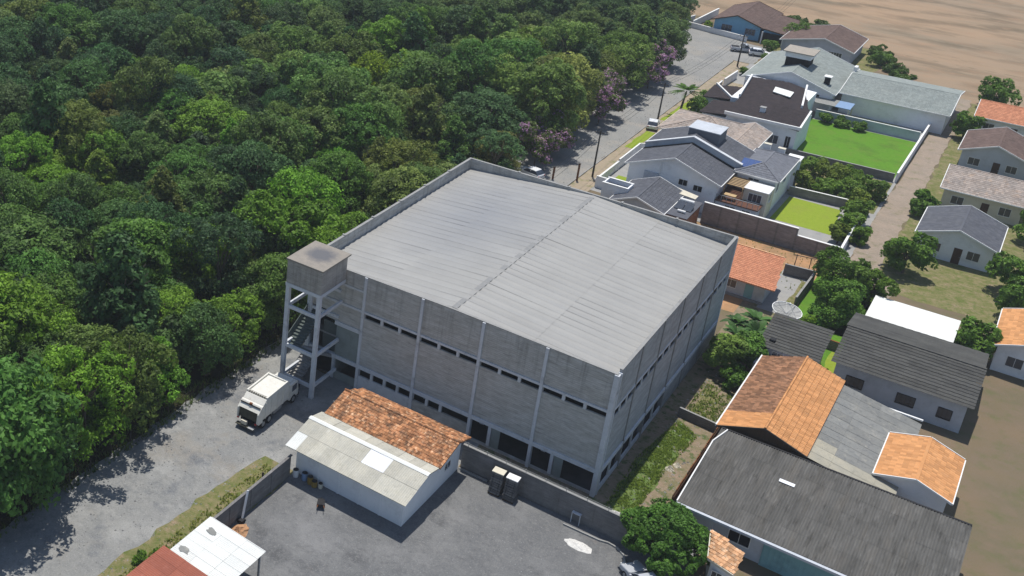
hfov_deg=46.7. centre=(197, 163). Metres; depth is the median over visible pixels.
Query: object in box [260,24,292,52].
forest tree
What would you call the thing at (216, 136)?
forest tree
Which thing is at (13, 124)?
forest tree
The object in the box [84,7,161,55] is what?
forest tree
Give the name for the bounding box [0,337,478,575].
gravel road
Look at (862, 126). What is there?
shrub
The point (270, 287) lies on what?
forest tree
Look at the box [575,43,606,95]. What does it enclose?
forest tree
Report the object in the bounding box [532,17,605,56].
forest tree
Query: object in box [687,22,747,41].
street fence
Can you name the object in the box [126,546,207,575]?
outbuilding
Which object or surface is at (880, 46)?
shrub
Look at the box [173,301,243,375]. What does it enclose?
forest tree
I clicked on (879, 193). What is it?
shrub
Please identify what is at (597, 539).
kerb
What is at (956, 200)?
window
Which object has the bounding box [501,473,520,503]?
pallet stack
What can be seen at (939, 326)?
outbuilding
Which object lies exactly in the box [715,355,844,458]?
wooden house
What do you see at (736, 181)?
pergola
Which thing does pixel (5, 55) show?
forest tree
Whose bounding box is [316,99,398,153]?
forest tree
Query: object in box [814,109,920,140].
garden wall
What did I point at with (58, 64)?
forest tree
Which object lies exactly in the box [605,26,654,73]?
forest tree
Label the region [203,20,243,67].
forest tree
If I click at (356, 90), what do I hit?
forest tree
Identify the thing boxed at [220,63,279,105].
forest tree
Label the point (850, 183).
shrub
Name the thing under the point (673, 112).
verge grass
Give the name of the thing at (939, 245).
window
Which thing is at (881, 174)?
garden wall
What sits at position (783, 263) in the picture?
weeds
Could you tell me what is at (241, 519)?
leaning post
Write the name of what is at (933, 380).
cottage
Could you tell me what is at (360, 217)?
forest tree
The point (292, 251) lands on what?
forest tree
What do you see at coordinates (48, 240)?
forest tree
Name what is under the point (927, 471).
outbuilding
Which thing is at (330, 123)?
forest tree
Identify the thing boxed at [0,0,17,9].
forest tree
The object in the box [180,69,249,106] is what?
forest tree
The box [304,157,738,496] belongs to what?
warehouse
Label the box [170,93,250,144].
forest tree
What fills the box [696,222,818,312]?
dirt lot
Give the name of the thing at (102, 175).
forest tree
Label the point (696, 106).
shrub
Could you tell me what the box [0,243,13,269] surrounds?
forest tree
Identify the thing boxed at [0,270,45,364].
forest tree
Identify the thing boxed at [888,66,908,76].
shrub
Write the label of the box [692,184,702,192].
window
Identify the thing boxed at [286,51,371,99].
forest tree
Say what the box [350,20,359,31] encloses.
forest tree
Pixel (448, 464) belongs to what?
window
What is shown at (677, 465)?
boulder
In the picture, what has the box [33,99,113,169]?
forest tree
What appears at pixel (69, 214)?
forest tree
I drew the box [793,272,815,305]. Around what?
boundary wall
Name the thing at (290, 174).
forest tree
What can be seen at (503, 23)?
forest tree
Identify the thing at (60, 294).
forest tree
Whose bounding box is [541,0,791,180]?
power lines
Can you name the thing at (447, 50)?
forest tree
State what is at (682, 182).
window
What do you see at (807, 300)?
garden ground
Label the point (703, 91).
shrub
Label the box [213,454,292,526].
boundary wall
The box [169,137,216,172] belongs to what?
forest tree
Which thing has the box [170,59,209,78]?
forest tree
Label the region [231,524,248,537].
soil pile
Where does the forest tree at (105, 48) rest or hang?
on the forest floor
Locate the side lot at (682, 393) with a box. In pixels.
[591,300,775,553]
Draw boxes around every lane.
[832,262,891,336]
[850,98,970,268]
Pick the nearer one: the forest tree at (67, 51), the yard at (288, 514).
the yard at (288, 514)
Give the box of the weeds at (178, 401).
[0,316,296,537]
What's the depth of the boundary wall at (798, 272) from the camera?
134.59 m
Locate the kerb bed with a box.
[567,522,640,562]
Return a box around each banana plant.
[720,313,751,334]
[723,320,748,334]
[739,319,766,330]
[740,308,771,327]
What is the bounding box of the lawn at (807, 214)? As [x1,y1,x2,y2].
[770,196,839,234]
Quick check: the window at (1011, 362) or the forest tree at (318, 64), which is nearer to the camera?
the window at (1011, 362)
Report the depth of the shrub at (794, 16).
239.44 m
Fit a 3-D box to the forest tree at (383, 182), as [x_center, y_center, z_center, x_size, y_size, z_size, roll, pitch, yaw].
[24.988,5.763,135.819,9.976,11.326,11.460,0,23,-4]
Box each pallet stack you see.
[487,466,506,496]
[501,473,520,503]
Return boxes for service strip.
[459,444,592,499]
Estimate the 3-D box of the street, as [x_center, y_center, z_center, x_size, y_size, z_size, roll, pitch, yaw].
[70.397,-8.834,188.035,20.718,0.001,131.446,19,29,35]
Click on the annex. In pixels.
(856, 428)
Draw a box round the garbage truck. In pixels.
[235,372,299,430]
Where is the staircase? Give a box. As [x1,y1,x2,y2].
[287,304,336,383]
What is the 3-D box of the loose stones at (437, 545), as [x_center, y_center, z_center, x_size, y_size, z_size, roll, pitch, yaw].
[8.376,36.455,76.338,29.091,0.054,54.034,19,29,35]
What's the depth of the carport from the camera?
85.13 m
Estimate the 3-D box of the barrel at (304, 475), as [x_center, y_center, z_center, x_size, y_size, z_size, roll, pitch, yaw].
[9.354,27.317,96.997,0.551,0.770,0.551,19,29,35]
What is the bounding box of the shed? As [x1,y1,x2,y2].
[286,388,470,525]
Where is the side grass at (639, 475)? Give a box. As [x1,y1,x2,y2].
[604,422,693,512]
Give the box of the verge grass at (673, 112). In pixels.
[660,101,690,120]
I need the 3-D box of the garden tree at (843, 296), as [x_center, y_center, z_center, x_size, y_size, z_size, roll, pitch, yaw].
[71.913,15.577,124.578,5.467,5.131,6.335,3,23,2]
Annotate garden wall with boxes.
[693,8,719,23]
[700,201,839,257]
[784,147,894,181]
[788,185,848,206]
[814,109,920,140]
[840,225,855,256]
[895,123,930,182]
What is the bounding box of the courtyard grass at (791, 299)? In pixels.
[786,281,805,303]
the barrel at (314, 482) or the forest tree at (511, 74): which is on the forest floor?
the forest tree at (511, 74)
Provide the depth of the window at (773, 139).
172.49 m
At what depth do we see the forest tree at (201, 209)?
126.70 m
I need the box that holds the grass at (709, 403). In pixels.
[687,382,735,421]
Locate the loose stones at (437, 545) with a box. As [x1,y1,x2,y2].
[252,498,607,575]
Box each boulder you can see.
[665,466,673,471]
[673,462,680,467]
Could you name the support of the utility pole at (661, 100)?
on the verge
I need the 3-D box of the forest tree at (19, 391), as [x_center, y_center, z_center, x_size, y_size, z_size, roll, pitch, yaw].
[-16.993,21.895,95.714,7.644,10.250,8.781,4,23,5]
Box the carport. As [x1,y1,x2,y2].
[170,516,265,575]
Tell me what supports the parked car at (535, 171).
on the street
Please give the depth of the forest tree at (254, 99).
167.91 m
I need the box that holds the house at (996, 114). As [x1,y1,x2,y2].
[974,99,1023,135]
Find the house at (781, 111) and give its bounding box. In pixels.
[699,74,816,151]
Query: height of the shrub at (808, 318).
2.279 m
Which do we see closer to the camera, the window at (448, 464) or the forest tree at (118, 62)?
the window at (448, 464)
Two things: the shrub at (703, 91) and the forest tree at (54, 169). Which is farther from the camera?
the shrub at (703, 91)
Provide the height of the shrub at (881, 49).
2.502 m
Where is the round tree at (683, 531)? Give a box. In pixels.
[620,497,710,575]
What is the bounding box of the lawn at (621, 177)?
[616,175,626,180]
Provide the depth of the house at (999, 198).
153.04 m
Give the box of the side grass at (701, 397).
[691,388,718,419]
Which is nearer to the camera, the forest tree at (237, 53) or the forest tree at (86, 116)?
the forest tree at (86, 116)
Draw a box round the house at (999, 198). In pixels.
[939,164,1023,225]
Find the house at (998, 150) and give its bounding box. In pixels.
[957,127,1023,179]
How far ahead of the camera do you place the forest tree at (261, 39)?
183.36 m
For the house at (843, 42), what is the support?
on the garden soil at (861, 62)
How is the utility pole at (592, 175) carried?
on the verge
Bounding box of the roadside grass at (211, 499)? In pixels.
[98,456,292,575]
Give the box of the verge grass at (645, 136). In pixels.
[624,131,654,147]
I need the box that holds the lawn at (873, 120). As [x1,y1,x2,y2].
[848,115,898,126]
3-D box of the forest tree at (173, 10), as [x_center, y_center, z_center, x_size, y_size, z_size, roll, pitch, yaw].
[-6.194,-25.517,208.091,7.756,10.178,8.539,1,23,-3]
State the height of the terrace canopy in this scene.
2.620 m
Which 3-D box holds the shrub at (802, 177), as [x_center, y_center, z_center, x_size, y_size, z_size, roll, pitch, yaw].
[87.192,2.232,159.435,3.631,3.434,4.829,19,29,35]
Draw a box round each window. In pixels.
[444,459,450,471]
[678,178,687,186]
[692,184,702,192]
[710,570,722,575]
[721,23,732,31]
[727,278,736,288]
[727,529,750,548]
[744,28,755,35]
[747,193,761,203]
[767,135,778,144]
[771,351,783,355]
[783,136,790,147]
[828,51,841,57]
[844,375,863,389]
[894,392,915,408]
[932,243,941,252]
[935,406,952,420]
[949,195,964,204]
[965,251,980,262]
[967,157,980,166]
[982,123,994,128]
[997,207,1011,217]
[1004,165,1017,174]
[1004,355,1023,370]
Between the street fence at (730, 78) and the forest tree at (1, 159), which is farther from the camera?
the street fence at (730, 78)
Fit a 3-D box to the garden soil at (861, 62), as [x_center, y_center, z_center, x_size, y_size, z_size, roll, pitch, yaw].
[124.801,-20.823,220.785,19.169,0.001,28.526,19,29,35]
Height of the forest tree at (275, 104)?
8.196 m
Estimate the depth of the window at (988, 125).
182.41 m
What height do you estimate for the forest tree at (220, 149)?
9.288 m
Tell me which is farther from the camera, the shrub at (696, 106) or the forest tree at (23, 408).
the shrub at (696, 106)
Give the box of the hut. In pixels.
[725,243,785,304]
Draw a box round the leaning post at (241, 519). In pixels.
[237,490,248,523]
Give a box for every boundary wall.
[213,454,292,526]
[459,442,630,542]
[672,427,719,500]
[677,407,719,433]
[783,263,813,279]
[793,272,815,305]
[827,339,839,350]
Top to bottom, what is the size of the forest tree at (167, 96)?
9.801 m
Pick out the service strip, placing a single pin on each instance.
(531, 470)
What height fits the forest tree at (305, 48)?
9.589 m
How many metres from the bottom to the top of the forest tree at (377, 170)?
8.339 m
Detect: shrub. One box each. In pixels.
[131,549,147,564]
[152,545,169,553]
[686,97,707,113]
[700,89,706,96]
[702,332,750,368]
[704,20,712,26]
[718,363,748,390]
[735,329,769,369]
[739,66,748,73]
[761,39,779,51]
[782,21,810,30]
[788,15,800,18]
[793,169,816,189]
[793,314,816,325]
[794,17,808,22]
[799,156,827,175]
[806,305,827,325]
[811,177,843,194]
[814,19,827,24]
[814,159,851,180]
[819,112,833,122]
[828,222,852,243]
[833,115,851,127]
[833,177,865,198]
[835,206,865,227]
[838,164,872,183]
[845,187,870,206]
[846,198,875,218]
[851,226,873,246]
[852,121,867,130]
[861,179,890,201]
[866,44,887,54]
[866,50,894,65]
[872,46,894,55]
[880,57,897,65]
[882,62,905,72]
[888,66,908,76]
[894,73,917,79]
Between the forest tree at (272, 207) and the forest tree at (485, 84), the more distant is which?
the forest tree at (485, 84)
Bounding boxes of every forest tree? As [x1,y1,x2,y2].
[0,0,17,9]
[0,0,62,27]
[0,8,16,27]
[0,15,37,68]
[0,29,36,71]
[0,33,26,71]
[0,62,33,89]
[0,73,31,122]
[0,77,33,130]
[0,112,23,136]
[0,130,53,172]
[0,146,8,167]
[0,165,35,208]
[0,169,38,234]
[0,202,52,246]
[0,210,87,282]
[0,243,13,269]
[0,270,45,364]
[0,283,86,356]
[0,330,90,391]
[0,351,83,516]
[0,365,43,405]
[1,246,75,307]
[4,414,78,493]
[5,273,35,302]
[15,76,73,164]
[18,81,89,127]
[19,16,58,70]
[21,158,79,199]
[24,24,73,50]
[26,341,136,465]
[27,64,58,94]
[27,178,64,214]
[28,55,77,85]
[28,269,92,331]
[31,2,92,49]
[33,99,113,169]
[34,143,89,176]
[37,0,107,35]
[37,196,95,258]
[41,171,102,226]
[52,37,77,77]
[53,54,122,111]
[53,322,130,404]
[54,19,114,52]
[63,125,130,169]
[63,258,91,309]
[64,176,102,204]
[68,49,110,85]
[70,230,162,346]
[70,324,178,433]
[74,108,124,129]
[74,197,146,243]
[75,42,133,70]
[79,226,108,269]
[80,148,118,200]
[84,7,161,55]
[85,14,104,43]
[88,81,132,114]
[91,0,109,20]
[93,210,188,285]
[94,181,141,223]
[96,113,147,147]
[97,46,147,106]
[106,22,134,53]
[110,56,179,123]
[110,193,192,266]
[111,0,163,15]
[114,129,172,194]
[115,7,145,35]
[119,109,149,132]
[127,181,149,201]
[128,22,160,60]
[134,10,173,57]
[135,165,187,221]
[137,71,205,141]
[137,87,198,142]
[139,38,187,73]
[139,109,178,168]
[140,149,219,193]
[141,284,199,344]
[144,336,190,404]
[146,174,207,201]
[147,0,184,22]
[151,277,196,317]
[154,16,195,29]
[156,13,227,70]
[164,64,206,83]
[164,222,232,298]
[168,211,263,307]
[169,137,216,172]
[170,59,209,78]
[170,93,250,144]
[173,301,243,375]
[177,201,222,255]
[179,166,252,206]
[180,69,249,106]
[184,41,253,69]
[186,5,222,38]
[187,131,210,152]
[189,0,235,25]
[195,144,240,177]
[196,287,265,356]
[201,90,218,123]
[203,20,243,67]
[204,19,264,62]
[206,65,246,95]
[207,125,251,143]
[216,104,258,124]
[216,139,294,210]
[217,117,246,167]
[219,232,265,292]
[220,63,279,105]
[220,175,259,214]
[226,0,268,32]
[226,58,278,107]
[226,110,307,191]
[231,181,346,269]
[234,32,279,63]
[234,91,260,110]
[234,114,315,169]
[237,209,257,233]
[238,252,307,330]
[253,83,307,117]
[256,0,296,18]
[257,0,307,25]
[258,20,323,60]
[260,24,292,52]
[263,165,345,256]
[264,100,297,118]
[265,57,303,101]
[270,49,320,85]
[274,249,306,304]
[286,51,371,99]
[290,0,322,23]
[291,105,348,157]
[292,25,314,53]
[294,158,333,200]
[296,157,319,167]
[297,90,333,150]
[298,149,377,216]
[299,51,334,77]
[301,5,345,33]
[301,66,387,148]
[307,224,347,244]
[308,22,336,53]
[308,194,343,243]
[310,27,387,74]
[313,1,338,24]
[313,144,356,158]
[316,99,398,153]
[331,211,369,237]
[332,26,364,66]
[345,50,395,94]
[349,82,420,134]
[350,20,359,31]
[353,163,388,209]
[354,99,407,154]
[357,142,405,161]
[358,15,412,58]
[360,165,427,215]
[361,137,441,170]
[363,136,390,167]
[370,7,392,36]
[374,48,461,96]
[376,161,442,204]
[380,50,461,107]
[388,2,444,26]
[388,11,431,57]
[392,87,445,138]
[401,83,451,155]
[405,7,437,47]
[415,103,482,151]
[421,42,457,82]
[428,6,468,36]
[429,4,493,46]
[431,114,472,162]
[435,162,456,173]
[441,38,507,110]
[441,46,473,77]
[441,86,530,153]
[446,34,481,48]
[450,6,490,43]
[450,153,466,164]
[464,128,527,169]
[470,37,546,82]
[471,53,545,124]
[473,76,522,122]
[473,130,521,170]
[482,13,524,61]
[489,31,529,70]
[504,57,587,147]
[511,26,556,50]
[512,23,549,49]
[514,36,550,66]
[530,32,561,51]
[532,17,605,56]
[533,51,605,131]
[549,30,611,55]
[563,79,600,118]
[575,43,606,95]
[597,40,655,88]
[599,50,627,86]
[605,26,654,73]
[623,10,659,66]
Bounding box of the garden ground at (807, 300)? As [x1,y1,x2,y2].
[790,276,871,366]
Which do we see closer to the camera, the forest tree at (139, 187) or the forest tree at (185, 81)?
the forest tree at (139, 187)
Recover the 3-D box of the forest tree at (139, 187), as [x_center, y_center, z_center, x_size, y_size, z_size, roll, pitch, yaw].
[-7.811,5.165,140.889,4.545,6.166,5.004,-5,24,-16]
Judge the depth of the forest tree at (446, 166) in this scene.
142.86 m
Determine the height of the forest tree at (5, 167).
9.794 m
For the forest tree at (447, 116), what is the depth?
162.91 m
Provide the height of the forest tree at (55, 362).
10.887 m
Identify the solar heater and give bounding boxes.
[674,198,694,213]
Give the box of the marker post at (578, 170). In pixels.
[576,163,580,180]
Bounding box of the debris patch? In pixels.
[564,538,591,553]
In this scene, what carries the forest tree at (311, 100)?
on the forest floor
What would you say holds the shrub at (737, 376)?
on the side lot at (682, 393)
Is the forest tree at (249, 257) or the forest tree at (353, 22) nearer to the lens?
the forest tree at (249, 257)
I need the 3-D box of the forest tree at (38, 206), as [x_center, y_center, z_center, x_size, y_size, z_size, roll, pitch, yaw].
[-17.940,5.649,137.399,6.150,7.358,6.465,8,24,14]
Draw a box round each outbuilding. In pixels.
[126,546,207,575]
[865,295,960,341]
[872,431,965,512]
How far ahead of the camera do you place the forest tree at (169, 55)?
180.03 m
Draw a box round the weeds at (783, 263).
[706,226,814,291]
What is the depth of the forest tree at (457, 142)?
158.37 m
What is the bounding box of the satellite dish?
[772,301,801,318]
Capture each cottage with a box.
[751,312,834,369]
[831,312,988,432]
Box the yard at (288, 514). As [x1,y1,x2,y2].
[229,467,693,575]
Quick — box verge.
[569,61,748,191]
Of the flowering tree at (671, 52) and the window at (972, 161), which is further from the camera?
the flowering tree at (671, 52)
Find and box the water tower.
[280,241,351,398]
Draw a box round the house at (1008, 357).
[990,308,1023,379]
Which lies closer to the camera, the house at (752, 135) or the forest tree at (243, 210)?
the forest tree at (243, 210)
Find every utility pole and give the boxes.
[591,130,605,176]
[657,83,669,119]
[737,34,746,66]
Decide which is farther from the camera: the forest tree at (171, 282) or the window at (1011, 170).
the window at (1011, 170)
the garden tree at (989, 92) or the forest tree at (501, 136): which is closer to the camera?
the forest tree at (501, 136)
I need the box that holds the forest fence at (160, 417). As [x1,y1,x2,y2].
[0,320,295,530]
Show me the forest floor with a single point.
(195, 374)
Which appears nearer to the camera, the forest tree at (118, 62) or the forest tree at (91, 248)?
the forest tree at (91, 248)
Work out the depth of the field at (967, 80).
213.11 m
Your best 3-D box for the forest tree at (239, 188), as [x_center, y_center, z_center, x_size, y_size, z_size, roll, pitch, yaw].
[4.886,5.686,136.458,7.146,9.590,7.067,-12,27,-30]
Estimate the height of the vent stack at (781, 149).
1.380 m
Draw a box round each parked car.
[516,165,544,177]
[620,560,655,575]
[646,118,660,130]
[730,43,751,51]
[748,47,769,55]
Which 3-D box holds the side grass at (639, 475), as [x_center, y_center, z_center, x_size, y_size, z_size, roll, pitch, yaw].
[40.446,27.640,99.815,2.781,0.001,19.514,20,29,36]
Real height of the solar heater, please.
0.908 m
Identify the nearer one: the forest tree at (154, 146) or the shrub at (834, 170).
the forest tree at (154, 146)
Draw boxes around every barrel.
[293,467,298,477]
[302,471,307,480]
[307,475,313,484]
[311,479,317,487]
[318,482,322,488]
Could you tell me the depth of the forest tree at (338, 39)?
183.52 m
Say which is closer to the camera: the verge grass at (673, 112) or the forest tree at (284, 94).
the forest tree at (284, 94)
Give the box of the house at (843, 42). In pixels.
[779,25,868,63]
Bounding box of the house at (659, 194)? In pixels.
[600,176,702,223]
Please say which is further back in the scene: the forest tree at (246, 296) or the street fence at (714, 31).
the street fence at (714, 31)
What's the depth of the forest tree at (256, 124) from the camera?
145.10 m
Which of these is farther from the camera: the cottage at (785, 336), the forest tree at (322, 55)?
the forest tree at (322, 55)
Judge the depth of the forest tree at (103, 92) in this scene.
167.00 m
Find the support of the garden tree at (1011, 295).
on the neighbour ground at (953, 287)
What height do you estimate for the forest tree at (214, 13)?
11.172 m
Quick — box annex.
[805,385,922,493]
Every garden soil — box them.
[726,82,742,86]
[757,47,881,71]
[787,168,892,213]
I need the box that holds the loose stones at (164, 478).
[0,342,318,575]
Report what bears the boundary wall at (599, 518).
on the yard at (288, 514)
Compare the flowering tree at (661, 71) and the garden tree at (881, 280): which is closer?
the garden tree at (881, 280)
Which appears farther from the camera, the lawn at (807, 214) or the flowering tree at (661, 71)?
the flowering tree at (661, 71)
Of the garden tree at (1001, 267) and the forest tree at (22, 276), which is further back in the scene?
the garden tree at (1001, 267)
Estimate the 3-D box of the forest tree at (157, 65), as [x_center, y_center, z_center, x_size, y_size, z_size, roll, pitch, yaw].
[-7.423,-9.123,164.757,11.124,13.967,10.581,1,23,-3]
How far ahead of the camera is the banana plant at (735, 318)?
120.70 m
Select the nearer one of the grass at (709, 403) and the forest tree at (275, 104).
the grass at (709, 403)
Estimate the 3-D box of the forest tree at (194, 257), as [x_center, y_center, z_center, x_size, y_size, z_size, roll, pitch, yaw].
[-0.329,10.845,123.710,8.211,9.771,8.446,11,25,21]
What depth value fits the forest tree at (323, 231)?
122.36 m
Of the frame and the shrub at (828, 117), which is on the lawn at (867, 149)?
the shrub at (828, 117)
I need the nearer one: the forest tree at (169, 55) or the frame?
the frame
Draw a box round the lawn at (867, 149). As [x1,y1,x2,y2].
[796,119,915,177]
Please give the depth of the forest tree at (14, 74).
167.41 m
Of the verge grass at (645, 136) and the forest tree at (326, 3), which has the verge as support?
the verge grass at (645, 136)
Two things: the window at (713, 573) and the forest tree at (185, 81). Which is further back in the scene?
the forest tree at (185, 81)
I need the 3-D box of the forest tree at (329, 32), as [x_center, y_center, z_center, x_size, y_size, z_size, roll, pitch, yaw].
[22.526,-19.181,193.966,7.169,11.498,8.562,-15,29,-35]
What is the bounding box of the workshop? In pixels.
[676,427,971,575]
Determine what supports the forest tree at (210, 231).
on the forest floor
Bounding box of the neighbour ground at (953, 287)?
[881,104,1023,324]
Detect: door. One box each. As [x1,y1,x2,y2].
[743,284,753,298]
[950,248,962,264]
[980,203,988,213]
[990,162,999,173]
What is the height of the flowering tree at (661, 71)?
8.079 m
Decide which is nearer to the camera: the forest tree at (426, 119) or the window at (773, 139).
the forest tree at (426, 119)
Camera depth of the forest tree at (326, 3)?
210.72 m
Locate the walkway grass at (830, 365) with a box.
[824,350,839,372]
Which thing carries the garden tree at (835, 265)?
on the garden ground at (807, 300)
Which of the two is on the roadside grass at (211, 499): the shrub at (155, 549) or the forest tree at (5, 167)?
the shrub at (155, 549)
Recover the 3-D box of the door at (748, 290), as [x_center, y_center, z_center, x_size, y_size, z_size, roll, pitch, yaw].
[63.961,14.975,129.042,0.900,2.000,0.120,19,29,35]
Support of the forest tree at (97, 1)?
on the forest floor
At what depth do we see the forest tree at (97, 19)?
197.07 m
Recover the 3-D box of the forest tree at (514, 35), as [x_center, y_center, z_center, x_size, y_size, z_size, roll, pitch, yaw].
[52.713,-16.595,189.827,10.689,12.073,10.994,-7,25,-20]
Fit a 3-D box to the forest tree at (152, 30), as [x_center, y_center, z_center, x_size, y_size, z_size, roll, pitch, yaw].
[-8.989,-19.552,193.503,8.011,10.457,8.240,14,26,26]
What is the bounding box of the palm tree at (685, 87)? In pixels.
[668,83,703,108]
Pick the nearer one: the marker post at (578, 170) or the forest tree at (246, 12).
the marker post at (578, 170)
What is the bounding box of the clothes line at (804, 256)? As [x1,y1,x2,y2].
[794,254,815,267]
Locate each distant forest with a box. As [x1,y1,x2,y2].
[0,0,691,357]
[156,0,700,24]
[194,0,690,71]
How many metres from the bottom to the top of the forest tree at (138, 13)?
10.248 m
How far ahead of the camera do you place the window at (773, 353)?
114.23 m
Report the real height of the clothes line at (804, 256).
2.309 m
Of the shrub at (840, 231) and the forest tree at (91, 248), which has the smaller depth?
the forest tree at (91, 248)
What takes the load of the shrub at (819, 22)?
on the field at (987, 35)
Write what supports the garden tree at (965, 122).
on the neighbour ground at (953, 287)
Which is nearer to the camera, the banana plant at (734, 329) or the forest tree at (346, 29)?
the banana plant at (734, 329)
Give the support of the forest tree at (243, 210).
on the forest floor
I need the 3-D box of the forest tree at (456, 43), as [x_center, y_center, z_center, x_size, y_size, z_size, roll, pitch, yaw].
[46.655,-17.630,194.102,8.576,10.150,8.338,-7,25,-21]
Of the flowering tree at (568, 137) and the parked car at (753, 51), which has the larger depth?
the parked car at (753, 51)
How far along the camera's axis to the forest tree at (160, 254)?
119.41 m
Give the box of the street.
[511,28,765,184]
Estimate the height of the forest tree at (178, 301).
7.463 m
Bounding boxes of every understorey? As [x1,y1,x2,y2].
[0,0,672,476]
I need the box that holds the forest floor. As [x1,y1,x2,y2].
[0,106,522,528]
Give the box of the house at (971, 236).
[914,205,1008,272]
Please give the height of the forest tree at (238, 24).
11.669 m
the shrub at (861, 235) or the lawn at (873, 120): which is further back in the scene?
the lawn at (873, 120)
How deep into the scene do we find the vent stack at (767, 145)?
159.74 m
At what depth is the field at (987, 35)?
248.16 m
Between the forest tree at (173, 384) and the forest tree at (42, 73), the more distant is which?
the forest tree at (42, 73)
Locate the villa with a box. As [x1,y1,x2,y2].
[624,120,803,217]
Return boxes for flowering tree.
[515,121,557,165]
[534,109,576,151]
[585,81,620,124]
[602,67,628,114]
[634,42,669,88]
[649,38,676,73]
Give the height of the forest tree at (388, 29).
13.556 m
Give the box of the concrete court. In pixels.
[756,269,815,312]
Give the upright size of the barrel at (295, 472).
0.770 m
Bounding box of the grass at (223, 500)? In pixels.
[118,464,273,575]
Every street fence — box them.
[594,161,619,185]
[595,175,606,188]
[618,143,644,168]
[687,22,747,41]
[723,70,737,85]
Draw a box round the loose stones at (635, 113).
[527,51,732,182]
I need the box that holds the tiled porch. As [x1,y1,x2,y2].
[705,530,744,575]
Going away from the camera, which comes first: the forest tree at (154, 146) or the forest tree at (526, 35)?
the forest tree at (154, 146)
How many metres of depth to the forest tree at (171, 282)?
116.22 m
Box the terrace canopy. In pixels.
[814,96,854,115]
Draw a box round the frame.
[570,510,581,525]
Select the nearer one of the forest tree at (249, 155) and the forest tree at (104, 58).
the forest tree at (249, 155)
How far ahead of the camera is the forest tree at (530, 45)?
181.05 m
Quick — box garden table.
[723,192,736,201]
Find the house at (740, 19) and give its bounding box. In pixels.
[712,1,799,47]
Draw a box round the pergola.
[722,175,750,199]
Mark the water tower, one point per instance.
(317, 270)
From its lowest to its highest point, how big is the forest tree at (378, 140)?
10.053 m
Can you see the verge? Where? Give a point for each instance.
(585, 182)
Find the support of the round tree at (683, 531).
on the yard at (288, 514)
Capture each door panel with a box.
[489,428,499,449]
[551,456,562,477]
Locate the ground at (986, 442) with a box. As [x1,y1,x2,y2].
[32,14,1023,575]
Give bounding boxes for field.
[690,0,1023,77]
[873,53,1023,106]
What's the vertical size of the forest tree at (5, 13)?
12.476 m
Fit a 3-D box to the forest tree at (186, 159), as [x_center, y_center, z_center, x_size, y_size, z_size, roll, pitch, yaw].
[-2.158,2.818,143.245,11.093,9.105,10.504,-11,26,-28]
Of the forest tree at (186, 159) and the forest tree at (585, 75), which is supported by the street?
the forest tree at (585, 75)
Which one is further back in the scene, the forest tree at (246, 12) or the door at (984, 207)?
the forest tree at (246, 12)
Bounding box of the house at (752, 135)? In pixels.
[656,109,772,149]
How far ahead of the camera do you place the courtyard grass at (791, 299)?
130.94 m
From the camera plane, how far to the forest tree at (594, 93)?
175.82 m
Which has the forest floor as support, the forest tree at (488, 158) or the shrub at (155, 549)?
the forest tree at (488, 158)
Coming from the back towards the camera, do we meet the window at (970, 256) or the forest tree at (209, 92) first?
the forest tree at (209, 92)
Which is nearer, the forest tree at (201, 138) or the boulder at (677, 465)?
the boulder at (677, 465)
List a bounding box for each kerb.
[563,523,625,562]
[566,61,732,185]
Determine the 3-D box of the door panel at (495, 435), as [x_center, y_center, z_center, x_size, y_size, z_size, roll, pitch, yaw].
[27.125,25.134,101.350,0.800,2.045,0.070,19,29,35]
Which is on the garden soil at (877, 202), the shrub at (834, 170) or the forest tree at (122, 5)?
the shrub at (834, 170)
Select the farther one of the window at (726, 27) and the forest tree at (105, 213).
the window at (726, 27)
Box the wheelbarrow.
[316,497,324,507]
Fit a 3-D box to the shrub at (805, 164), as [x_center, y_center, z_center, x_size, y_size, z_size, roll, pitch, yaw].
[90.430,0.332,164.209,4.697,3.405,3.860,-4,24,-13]
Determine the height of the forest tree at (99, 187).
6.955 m
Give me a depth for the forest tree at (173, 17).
198.60 m
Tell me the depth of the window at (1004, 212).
151.04 m
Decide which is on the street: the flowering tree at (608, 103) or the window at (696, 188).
the flowering tree at (608, 103)
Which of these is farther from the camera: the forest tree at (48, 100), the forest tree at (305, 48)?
the forest tree at (305, 48)
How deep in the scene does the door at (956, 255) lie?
139.35 m
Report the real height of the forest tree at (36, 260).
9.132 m
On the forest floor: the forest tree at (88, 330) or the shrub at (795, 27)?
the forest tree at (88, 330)
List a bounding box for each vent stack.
[763,142,771,149]
[777,147,786,153]
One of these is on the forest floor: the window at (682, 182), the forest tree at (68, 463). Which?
the forest tree at (68, 463)
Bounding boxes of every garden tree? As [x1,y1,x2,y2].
[809,278,866,329]
[812,245,871,291]
[849,265,900,307]
[879,230,938,272]
[909,188,941,216]
[949,110,987,138]
[953,314,1003,359]
[978,75,1022,105]
[984,251,1023,284]
[994,276,1023,309]
[1012,210,1023,240]
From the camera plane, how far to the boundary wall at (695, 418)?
106.38 m
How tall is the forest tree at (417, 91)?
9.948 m
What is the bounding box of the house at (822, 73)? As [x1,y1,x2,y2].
[741,44,964,134]

